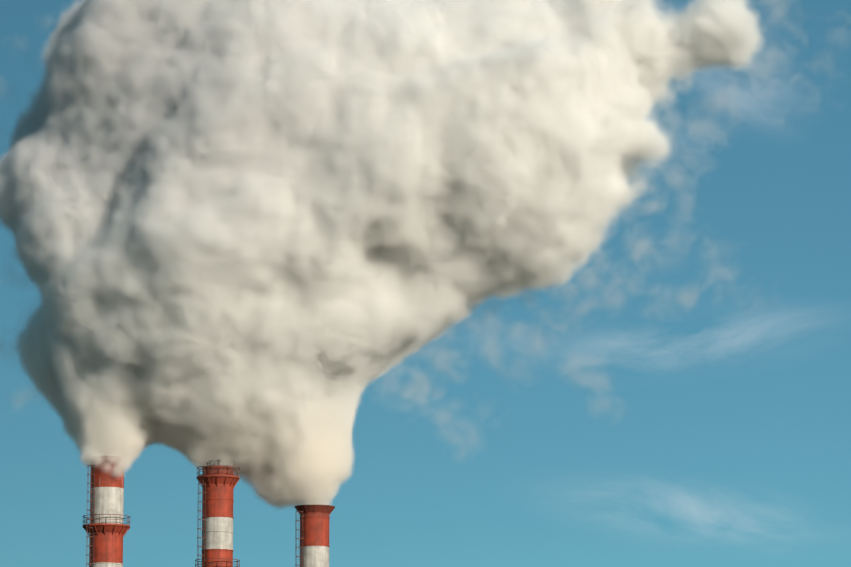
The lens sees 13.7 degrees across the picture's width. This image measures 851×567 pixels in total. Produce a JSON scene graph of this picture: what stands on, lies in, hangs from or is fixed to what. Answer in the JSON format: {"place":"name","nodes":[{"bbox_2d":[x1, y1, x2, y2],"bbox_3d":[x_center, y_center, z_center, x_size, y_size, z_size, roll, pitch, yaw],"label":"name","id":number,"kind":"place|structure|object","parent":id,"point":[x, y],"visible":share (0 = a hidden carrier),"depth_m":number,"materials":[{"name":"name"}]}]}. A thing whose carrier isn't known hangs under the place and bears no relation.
{"place":"outdoors","nodes":[
{"label":"outdoors","id":0,"kind":"place"},
{"bbox_2d":[83,456,129,566],"bbox_3d":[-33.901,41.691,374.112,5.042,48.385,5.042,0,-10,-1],"label":"chimney","id":1,"kind":"object","parent":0,"point":[106,528],"visible":1,"depth_m":375.49,"materials":[{"name":"red paint"}]},
{"bbox_2d":[195,459,239,566],"bbox_3d":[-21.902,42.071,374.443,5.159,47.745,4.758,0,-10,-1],"label":"chimney","id":2,"kind":"object","parent":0,"point":[218,482],"visible":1,"depth_m":376.04,"materials":[{"name":"red paint"}]},
{"bbox_2d":[294,503,334,566],"bbox_3d":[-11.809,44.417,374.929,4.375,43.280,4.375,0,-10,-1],"label":"chimney","id":3,"kind":"object","parent":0,"point":[314,546],"visible":1,"depth_m":376.57,"materials":[{"name":"red paint"}]},
{"bbox_2d":[0,0,850,566],"label":"sky","id":4,"kind":"structure","parent":0,"point":[477,283],"materials":[{"name":"blue"}]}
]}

